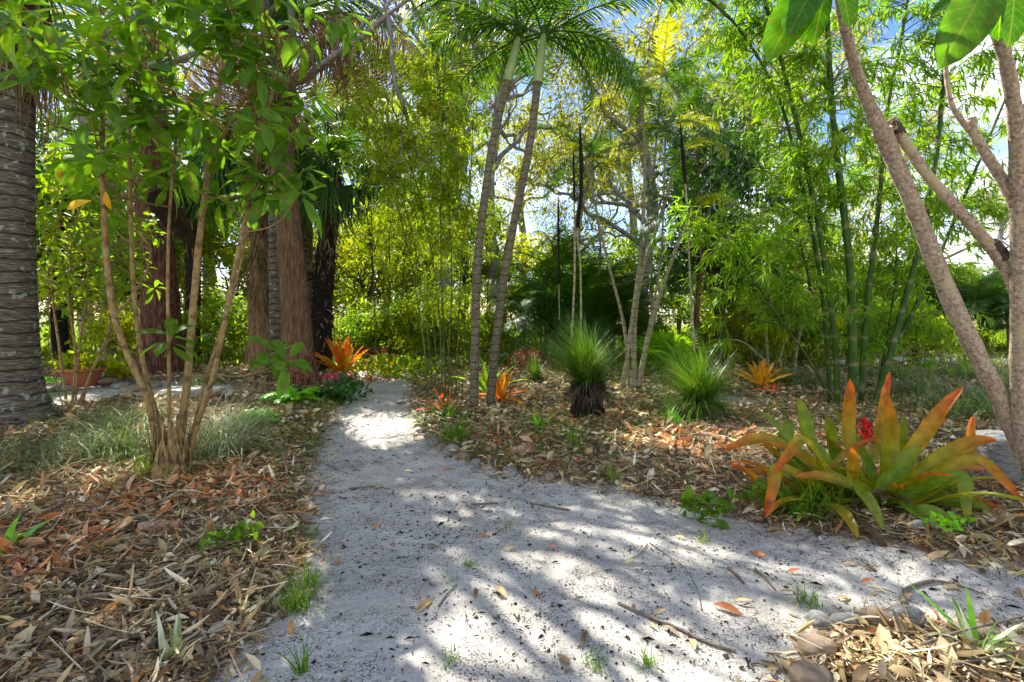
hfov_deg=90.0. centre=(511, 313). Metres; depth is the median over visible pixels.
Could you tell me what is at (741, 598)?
fallen leaf
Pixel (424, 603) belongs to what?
fallen leaf
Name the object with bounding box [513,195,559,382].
grass tree
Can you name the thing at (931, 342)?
shrub
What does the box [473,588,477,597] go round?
fallen leaf
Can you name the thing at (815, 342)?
shrub
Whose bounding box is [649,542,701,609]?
fallen stick
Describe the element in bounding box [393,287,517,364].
shrub
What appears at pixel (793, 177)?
green bamboo
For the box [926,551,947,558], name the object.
fallen leaf
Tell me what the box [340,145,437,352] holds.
slim tree
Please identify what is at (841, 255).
broadleaf tree
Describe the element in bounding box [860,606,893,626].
edging stone
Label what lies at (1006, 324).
bushy palm
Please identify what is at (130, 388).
flat rock
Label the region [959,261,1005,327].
broadleaf tree
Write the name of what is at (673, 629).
fallen leaf
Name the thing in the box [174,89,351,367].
cabbage palm
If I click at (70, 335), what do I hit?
broadleaf tree
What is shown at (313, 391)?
fern
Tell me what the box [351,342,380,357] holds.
silver plant
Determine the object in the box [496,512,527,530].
path grass
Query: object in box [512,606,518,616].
fallen leaf
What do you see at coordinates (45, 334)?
broadleaf tree
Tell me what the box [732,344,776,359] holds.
mounding grass
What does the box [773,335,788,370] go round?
dead branch
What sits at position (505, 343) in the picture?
shrub
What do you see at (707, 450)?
leaf litter
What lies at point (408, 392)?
border stone
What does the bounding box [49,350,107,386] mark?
plant pot
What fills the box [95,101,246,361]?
cabbage palm
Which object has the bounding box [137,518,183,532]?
bark piece
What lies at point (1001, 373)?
mounding grass
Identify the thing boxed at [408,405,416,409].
border stone
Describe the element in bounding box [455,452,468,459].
border stone
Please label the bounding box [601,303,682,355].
shrub
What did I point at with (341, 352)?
bromeliad
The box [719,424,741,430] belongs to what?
split log
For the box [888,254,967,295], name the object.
broadleaf tree
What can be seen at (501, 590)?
fallen leaf
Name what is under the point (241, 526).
seedling plant
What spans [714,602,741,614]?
fallen leaf
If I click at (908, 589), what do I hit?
fallen stick
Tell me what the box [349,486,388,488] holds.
fallen stick
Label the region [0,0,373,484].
leafy shrub
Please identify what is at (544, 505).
fallen stick
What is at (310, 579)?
path grass
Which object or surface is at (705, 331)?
shrub
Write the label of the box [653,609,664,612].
fallen leaf
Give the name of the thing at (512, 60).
slender palm
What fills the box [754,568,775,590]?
fallen stick
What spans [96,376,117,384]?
flat rock
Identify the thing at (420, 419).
bromeliad
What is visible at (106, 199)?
yellow leaf
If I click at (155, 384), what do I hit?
flat rock
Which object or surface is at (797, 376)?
mounding grass
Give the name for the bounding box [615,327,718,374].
fan palm
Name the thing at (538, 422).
path grass
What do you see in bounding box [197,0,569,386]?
paperbark tree
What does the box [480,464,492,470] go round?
border stone
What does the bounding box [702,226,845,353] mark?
broadleaf tree
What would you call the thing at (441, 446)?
border stone
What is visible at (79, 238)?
leafy shrub
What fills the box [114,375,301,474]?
ornamental grass
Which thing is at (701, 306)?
broadleaf tree
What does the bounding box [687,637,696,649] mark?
fallen leaf
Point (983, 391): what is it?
mounding grass
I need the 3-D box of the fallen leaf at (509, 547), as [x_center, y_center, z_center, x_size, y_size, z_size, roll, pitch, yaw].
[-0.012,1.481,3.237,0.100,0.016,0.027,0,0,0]
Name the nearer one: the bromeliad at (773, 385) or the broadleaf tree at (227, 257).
the bromeliad at (773, 385)
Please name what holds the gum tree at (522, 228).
on the ground at (368, 586)
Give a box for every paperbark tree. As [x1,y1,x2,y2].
[52,0,220,364]
[58,0,251,374]
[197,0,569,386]
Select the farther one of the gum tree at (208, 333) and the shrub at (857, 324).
the gum tree at (208, 333)
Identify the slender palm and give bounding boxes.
[391,0,629,410]
[422,0,687,406]
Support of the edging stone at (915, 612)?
on the ground at (368, 586)
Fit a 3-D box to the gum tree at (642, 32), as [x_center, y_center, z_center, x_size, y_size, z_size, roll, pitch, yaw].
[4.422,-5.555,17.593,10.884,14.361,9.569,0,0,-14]
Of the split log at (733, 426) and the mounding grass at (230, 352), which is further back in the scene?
the mounding grass at (230, 352)
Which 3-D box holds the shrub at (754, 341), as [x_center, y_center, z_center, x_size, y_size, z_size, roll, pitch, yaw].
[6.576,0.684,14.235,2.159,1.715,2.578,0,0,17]
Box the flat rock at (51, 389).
[46,384,71,392]
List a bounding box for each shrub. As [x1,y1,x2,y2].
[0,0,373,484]
[35,144,165,404]
[61,290,201,364]
[181,283,248,361]
[318,351,429,378]
[332,296,392,354]
[339,294,414,352]
[343,283,449,364]
[345,351,464,383]
[379,294,483,367]
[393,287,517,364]
[450,299,528,360]
[501,347,566,371]
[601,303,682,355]
[666,289,769,358]
[713,307,801,365]
[746,289,860,363]
[789,284,940,366]
[870,287,1003,361]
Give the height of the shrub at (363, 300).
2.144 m
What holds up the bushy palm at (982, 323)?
on the ground at (368, 586)
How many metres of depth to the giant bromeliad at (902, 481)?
3.82 m
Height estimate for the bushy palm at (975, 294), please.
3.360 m
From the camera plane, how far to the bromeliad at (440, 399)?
7.46 m
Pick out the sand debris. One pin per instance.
(603, 627)
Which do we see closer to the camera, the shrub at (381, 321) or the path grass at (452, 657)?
the path grass at (452, 657)
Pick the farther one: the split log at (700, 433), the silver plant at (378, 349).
the silver plant at (378, 349)
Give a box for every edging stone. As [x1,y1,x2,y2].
[788,659,833,681]
[797,632,837,660]
[807,610,832,627]
[829,612,862,631]
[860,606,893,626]
[887,604,926,628]
[939,620,1001,639]
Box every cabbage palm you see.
[35,108,135,359]
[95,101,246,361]
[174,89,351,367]
[222,77,387,324]
[251,126,406,371]
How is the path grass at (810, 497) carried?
on the ground at (368, 586)
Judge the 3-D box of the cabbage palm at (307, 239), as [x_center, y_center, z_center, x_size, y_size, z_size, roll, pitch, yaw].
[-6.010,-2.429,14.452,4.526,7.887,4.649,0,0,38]
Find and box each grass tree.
[509,124,639,419]
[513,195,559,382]
[605,121,767,426]
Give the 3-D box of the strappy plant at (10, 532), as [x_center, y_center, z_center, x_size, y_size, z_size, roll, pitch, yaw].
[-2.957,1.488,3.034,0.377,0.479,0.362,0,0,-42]
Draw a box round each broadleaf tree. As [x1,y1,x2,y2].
[35,190,92,321]
[36,149,140,347]
[36,203,120,355]
[39,196,220,347]
[81,146,247,337]
[174,213,250,348]
[210,216,317,297]
[226,220,382,323]
[313,219,431,340]
[315,219,400,338]
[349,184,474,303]
[376,210,486,304]
[401,176,542,347]
[455,203,565,340]
[513,215,597,329]
[583,233,628,280]
[591,213,692,318]
[635,241,707,334]
[643,113,807,366]
[653,212,778,342]
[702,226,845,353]
[770,206,868,347]
[804,231,893,308]
[820,221,923,311]
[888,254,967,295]
[946,253,992,281]
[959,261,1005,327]
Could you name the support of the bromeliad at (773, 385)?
on the ground at (368, 586)
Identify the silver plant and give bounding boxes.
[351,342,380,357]
[352,336,404,355]
[372,339,419,357]
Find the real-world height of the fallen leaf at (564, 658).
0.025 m
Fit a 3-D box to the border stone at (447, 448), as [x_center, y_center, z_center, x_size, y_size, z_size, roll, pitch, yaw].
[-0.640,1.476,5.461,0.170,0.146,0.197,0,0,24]
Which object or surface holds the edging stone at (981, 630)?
on the ground at (368, 586)
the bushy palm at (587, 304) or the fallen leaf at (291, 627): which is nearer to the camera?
the fallen leaf at (291, 627)
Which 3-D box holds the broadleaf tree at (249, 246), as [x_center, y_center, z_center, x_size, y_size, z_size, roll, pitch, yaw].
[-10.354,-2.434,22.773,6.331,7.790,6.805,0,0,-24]
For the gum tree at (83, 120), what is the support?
on the ground at (368, 586)
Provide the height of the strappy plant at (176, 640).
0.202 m
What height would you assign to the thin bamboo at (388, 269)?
9.895 m
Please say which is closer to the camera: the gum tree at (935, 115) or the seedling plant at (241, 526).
the seedling plant at (241, 526)
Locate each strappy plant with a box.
[0,514,53,556]
[134,611,205,672]
[206,556,223,577]
[910,584,1023,663]
[924,595,1023,667]
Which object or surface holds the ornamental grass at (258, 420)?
on the ground at (368, 586)
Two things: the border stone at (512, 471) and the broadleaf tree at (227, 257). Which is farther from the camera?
the broadleaf tree at (227, 257)
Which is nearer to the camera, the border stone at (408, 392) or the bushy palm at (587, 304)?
the border stone at (408, 392)
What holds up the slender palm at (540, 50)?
on the ground at (368, 586)
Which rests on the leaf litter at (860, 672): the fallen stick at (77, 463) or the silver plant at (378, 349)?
the fallen stick at (77, 463)
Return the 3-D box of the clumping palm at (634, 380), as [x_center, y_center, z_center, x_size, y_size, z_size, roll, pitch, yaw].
[2.317,-1.605,10.097,4.326,6.202,2.786,0,0,33]
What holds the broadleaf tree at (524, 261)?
on the ground at (368, 586)
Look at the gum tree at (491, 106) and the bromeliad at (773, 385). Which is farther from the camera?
the gum tree at (491, 106)
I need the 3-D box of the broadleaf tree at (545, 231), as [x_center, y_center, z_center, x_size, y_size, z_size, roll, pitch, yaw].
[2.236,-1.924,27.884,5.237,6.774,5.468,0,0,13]
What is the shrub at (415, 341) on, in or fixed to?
on the ground at (368, 586)
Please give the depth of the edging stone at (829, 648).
2.22 m
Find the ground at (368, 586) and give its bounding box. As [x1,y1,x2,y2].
[0,314,1023,681]
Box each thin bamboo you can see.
[313,3,519,356]
[324,19,515,402]
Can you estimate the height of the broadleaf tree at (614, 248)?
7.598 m
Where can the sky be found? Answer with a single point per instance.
(893, 28)
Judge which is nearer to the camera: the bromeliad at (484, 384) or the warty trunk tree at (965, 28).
the warty trunk tree at (965, 28)
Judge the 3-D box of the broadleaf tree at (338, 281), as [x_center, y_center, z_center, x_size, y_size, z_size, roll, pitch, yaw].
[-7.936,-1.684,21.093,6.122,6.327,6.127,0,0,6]
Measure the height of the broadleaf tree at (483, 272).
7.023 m
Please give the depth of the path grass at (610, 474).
4.44 m
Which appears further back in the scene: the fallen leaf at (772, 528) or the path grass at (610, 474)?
the path grass at (610, 474)
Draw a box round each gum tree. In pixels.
[36,1,199,340]
[57,6,308,339]
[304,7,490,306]
[316,0,576,349]
[366,0,640,344]
[461,71,661,296]
[461,94,608,333]
[501,0,885,351]
[501,66,691,312]
[623,36,872,335]
[666,0,931,341]
[831,65,1008,265]
[939,170,1009,331]
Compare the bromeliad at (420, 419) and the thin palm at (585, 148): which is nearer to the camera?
the bromeliad at (420, 419)
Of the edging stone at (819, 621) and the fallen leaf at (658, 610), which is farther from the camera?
the fallen leaf at (658, 610)
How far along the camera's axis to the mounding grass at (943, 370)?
11.51 m
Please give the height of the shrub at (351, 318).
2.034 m
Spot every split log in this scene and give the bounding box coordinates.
[688,421,719,430]
[692,431,727,442]
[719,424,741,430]
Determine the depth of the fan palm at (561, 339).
15.64 m
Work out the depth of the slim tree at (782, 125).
14.61 m
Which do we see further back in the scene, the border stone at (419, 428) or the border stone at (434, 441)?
the border stone at (419, 428)
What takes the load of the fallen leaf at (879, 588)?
on the ground at (368, 586)
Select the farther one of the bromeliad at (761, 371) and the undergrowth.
the undergrowth
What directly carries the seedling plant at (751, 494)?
on the ground at (368, 586)
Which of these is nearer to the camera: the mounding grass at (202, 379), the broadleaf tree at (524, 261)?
the mounding grass at (202, 379)
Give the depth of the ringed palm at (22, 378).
6.64 m
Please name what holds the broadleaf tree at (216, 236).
on the ground at (368, 586)
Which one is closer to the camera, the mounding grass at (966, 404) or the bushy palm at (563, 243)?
the mounding grass at (966, 404)
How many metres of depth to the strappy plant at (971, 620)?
2.28 m
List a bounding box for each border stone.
[403,390,412,394]
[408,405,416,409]
[417,427,426,432]
[427,437,439,445]
[437,443,445,449]
[443,444,460,455]
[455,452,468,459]
[469,458,480,465]
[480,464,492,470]
[502,466,517,477]
[544,472,554,480]
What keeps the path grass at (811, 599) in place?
on the ground at (368, 586)
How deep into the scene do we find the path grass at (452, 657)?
2.22 m
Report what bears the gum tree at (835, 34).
on the ground at (368, 586)
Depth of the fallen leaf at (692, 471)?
4.55 m
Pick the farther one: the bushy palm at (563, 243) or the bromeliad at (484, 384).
the bushy palm at (563, 243)
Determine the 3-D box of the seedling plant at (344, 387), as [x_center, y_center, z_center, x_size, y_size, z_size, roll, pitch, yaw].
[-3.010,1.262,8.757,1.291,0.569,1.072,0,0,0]
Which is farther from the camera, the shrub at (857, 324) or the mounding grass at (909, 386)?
the shrub at (857, 324)
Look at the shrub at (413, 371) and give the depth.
11.35 m
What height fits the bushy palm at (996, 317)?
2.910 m
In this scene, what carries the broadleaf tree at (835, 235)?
on the ground at (368, 586)
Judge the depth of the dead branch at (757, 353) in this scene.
10.98 m
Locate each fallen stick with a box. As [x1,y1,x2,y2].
[37,457,101,477]
[60,571,191,603]
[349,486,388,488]
[438,585,455,606]
[472,502,495,504]
[529,501,569,510]
[617,602,735,652]
[625,543,647,560]
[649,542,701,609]
[727,566,744,584]
[749,662,787,672]
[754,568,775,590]
[900,579,988,604]
[920,615,1023,645]
[952,649,1023,665]
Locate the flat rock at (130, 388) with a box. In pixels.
[120,384,139,392]
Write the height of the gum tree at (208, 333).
16.413 m
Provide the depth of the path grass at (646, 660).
2.18 m
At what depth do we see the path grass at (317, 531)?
3.44 m
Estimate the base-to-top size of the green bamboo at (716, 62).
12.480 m
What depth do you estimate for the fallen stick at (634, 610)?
2.44 m
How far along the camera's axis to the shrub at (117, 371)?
10.53 m
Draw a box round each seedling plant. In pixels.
[196,510,279,553]
[293,371,374,404]
[677,485,736,529]
[735,478,813,519]
[920,510,977,536]
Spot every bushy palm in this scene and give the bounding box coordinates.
[480,224,659,356]
[483,259,600,362]
[512,247,670,369]
[548,267,668,367]
[726,283,844,375]
[890,264,1008,349]
[897,274,1004,344]
[930,272,1009,346]
[968,277,1009,345]
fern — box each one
[44,376,60,382]
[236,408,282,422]
[259,385,320,404]
[296,388,326,399]
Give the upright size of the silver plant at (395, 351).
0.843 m
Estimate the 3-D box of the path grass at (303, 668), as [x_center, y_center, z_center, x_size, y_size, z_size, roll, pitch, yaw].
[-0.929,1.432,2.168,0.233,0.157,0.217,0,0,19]
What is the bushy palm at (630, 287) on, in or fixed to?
on the ground at (368, 586)
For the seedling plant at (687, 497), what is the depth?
3.68 m
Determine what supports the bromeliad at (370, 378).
on the ground at (368, 586)
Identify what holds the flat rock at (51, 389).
on the ground at (368, 586)
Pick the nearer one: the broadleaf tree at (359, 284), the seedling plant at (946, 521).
the seedling plant at (946, 521)
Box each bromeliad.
[315,336,376,372]
[357,370,400,381]
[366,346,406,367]
[401,409,445,429]
[415,387,467,410]
[419,391,476,426]
[451,358,532,392]
[479,365,534,406]
[723,371,1023,546]
[730,358,792,385]
[753,382,784,391]
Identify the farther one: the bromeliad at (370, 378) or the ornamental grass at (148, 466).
the bromeliad at (370, 378)
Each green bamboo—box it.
[634,0,906,357]
[646,0,1023,404]
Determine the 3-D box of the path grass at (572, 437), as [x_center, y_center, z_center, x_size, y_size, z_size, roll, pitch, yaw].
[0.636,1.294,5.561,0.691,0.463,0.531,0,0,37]
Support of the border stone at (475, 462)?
on the ground at (368, 586)
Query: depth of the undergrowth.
15.03 m
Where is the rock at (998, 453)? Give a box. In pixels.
[968,430,1023,488]
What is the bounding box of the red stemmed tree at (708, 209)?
[609,69,791,363]
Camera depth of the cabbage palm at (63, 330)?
15.30 m
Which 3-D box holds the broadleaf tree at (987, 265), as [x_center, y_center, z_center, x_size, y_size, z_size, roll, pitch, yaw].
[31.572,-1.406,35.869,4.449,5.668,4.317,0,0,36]
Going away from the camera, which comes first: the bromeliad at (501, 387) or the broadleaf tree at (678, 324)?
the bromeliad at (501, 387)
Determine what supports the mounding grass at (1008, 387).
on the ground at (368, 586)
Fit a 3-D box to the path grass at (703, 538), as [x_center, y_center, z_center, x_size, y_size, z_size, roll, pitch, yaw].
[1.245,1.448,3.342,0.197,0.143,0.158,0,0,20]
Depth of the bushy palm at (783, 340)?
11.78 m
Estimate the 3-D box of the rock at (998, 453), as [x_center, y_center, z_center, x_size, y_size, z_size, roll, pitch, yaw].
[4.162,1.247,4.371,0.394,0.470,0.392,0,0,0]
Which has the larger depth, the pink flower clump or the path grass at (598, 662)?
the pink flower clump
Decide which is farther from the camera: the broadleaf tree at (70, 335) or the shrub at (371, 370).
the broadleaf tree at (70, 335)
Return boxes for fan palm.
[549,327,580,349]
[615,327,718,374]
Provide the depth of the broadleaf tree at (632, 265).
18.57 m
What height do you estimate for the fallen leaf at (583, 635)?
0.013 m
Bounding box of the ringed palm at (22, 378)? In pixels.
[0,0,214,429]
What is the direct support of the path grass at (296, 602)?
on the ground at (368, 586)
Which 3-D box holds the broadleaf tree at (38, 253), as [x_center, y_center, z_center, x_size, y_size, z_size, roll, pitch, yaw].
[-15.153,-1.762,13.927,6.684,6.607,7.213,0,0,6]
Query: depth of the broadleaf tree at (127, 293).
17.54 m
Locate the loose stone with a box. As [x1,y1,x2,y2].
[907,519,939,531]
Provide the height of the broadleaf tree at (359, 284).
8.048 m
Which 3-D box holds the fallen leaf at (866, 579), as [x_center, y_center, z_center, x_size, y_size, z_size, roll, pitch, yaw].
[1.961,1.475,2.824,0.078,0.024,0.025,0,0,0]
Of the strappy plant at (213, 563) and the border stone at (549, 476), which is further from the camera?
the border stone at (549, 476)
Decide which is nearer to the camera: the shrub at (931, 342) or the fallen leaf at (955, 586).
the fallen leaf at (955, 586)
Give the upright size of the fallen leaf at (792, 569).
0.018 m
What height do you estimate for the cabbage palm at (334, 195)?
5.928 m
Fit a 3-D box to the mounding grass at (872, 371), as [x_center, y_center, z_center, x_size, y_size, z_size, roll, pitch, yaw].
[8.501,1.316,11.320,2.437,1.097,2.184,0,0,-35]
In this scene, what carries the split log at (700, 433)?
on the ground at (368, 586)
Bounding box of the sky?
[36,0,1023,314]
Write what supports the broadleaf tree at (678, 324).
on the ground at (368, 586)
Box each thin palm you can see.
[531,228,572,357]
[550,120,634,349]
[612,18,732,366]
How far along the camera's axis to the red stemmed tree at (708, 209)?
11.93 m
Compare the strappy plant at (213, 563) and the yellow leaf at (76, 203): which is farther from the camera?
the yellow leaf at (76, 203)
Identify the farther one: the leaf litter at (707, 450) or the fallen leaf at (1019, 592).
the leaf litter at (707, 450)
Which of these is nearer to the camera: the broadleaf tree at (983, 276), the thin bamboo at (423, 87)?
the thin bamboo at (423, 87)
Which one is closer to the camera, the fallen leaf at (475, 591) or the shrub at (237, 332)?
the fallen leaf at (475, 591)
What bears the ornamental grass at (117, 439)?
on the ground at (368, 586)
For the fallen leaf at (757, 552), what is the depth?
3.17 m
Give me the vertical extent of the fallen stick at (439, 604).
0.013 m
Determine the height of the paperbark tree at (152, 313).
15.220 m
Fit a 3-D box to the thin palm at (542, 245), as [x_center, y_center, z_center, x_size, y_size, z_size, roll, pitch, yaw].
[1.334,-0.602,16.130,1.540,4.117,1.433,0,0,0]
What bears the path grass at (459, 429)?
on the ground at (368, 586)
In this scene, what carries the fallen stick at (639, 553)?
on the ground at (368, 586)
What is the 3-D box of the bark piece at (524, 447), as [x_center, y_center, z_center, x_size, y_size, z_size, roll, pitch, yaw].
[0.100,1.422,5.302,0.256,0.116,0.122,0,0,-34]
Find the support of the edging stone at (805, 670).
on the ground at (368, 586)
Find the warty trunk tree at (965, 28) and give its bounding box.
[762,0,1023,476]
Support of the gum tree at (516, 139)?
on the ground at (368, 586)
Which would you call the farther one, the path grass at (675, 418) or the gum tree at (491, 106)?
the gum tree at (491, 106)
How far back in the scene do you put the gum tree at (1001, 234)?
34.17 m
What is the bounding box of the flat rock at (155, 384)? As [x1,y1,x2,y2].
[144,380,161,388]
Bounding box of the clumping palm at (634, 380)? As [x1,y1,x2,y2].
[536,58,742,391]
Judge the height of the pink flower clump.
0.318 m
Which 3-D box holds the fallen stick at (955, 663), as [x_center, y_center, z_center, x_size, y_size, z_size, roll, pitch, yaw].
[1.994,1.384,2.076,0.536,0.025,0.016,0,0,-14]
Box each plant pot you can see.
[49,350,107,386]
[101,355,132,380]
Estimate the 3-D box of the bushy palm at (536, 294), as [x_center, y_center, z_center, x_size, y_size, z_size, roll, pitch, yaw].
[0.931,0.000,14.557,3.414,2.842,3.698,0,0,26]
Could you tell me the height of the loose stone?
0.085 m
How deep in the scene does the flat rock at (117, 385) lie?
10.24 m
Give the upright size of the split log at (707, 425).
0.118 m
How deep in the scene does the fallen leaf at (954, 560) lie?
3.05 m
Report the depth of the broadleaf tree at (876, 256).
20.57 m
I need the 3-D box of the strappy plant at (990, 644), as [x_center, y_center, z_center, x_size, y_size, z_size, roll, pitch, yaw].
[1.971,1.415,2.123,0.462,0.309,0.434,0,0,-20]
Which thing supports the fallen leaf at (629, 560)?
on the ground at (368, 586)
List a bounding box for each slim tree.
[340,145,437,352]
[606,76,799,357]
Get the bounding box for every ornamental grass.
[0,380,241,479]
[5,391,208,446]
[106,427,224,484]
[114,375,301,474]
[206,393,293,433]
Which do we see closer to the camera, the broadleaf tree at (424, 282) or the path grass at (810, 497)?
the path grass at (810, 497)
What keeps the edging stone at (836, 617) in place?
on the ground at (368, 586)
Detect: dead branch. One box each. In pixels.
[728,339,775,376]
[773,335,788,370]
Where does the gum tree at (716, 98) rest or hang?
on the ground at (368, 586)
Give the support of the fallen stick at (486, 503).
on the ground at (368, 586)
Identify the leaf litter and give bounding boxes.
[0,344,1008,464]
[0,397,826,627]
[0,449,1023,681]
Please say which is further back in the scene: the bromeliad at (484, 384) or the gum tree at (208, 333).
the gum tree at (208, 333)
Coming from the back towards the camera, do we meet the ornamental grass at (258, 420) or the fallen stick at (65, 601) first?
the ornamental grass at (258, 420)
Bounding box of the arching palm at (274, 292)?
[182,0,431,372]
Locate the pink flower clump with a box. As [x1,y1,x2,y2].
[313,369,365,381]
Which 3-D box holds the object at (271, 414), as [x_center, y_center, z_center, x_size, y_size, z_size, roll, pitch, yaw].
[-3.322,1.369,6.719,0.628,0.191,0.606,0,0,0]
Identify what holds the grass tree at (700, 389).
on the ground at (368, 586)
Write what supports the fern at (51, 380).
on the ground at (368, 586)
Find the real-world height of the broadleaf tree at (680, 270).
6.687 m
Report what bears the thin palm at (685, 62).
on the ground at (368, 586)
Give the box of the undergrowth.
[40,323,1008,368]
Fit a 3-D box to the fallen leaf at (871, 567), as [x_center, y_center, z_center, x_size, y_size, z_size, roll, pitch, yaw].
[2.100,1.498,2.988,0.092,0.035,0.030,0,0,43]
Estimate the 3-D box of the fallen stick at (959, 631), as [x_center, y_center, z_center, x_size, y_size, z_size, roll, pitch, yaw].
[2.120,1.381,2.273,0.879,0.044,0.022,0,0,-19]
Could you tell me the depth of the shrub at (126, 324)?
12.95 m
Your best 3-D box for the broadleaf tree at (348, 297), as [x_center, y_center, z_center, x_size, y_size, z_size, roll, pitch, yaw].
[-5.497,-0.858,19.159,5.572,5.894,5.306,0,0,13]
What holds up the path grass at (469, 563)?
on the ground at (368, 586)
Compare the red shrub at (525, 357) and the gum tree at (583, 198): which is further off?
the gum tree at (583, 198)
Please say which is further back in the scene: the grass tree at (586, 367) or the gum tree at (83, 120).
the gum tree at (83, 120)
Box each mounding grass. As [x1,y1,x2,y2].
[162,369,243,388]
[202,346,245,359]
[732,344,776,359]
[766,356,847,388]
[865,351,941,381]
[866,363,971,399]
[873,370,1009,426]
[908,351,1008,377]
[918,371,1009,412]
[940,352,1008,385]
[955,365,1009,390]
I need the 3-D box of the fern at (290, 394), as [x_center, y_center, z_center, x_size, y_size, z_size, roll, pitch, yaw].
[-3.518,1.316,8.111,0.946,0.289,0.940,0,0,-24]
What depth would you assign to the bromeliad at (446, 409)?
6.98 m
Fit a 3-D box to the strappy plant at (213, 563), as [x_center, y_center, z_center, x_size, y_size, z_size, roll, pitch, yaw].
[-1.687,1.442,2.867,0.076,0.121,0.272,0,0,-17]
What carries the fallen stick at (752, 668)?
on the ground at (368, 586)
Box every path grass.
[253,557,348,621]
[270,634,330,676]
[284,517,337,540]
[284,549,341,591]
[430,409,485,443]
[440,642,463,672]
[462,558,479,570]
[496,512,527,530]
[514,406,557,431]
[554,410,594,447]
[581,645,612,676]
[591,451,621,482]
[627,641,664,672]
[647,400,707,426]
[688,525,716,545]
[738,459,876,538]
[785,569,825,611]
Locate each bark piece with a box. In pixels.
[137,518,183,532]
[509,444,532,454]
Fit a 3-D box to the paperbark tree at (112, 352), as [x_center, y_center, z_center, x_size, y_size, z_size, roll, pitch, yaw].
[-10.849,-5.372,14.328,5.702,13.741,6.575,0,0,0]
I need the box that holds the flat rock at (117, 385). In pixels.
[110,381,131,388]
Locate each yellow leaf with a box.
[67,199,90,209]
[102,192,111,210]
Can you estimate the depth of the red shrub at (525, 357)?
12.49 m
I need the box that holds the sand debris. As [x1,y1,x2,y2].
[217,402,1023,681]
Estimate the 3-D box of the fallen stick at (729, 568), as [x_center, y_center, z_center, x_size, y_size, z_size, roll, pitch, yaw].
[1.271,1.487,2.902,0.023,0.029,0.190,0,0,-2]
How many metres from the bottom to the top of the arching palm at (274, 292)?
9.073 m
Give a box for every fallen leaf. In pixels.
[288,619,293,634]
[414,599,431,611]
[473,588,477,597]
[495,586,506,598]
[502,545,517,548]
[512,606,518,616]
[557,653,569,664]
[580,629,587,645]
[623,558,635,562]
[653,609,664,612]
[662,625,680,637]
[686,470,700,474]
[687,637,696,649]
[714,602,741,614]
[733,597,749,599]
[751,550,764,555]
[766,526,781,530]
[787,568,798,571]
[860,578,874,581]
[863,565,877,571]
[870,586,886,592]
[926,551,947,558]
[941,584,963,588]
[945,559,964,560]
[1016,587,1023,597]
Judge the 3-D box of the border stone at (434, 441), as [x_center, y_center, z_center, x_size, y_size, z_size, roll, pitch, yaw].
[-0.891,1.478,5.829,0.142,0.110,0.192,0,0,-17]

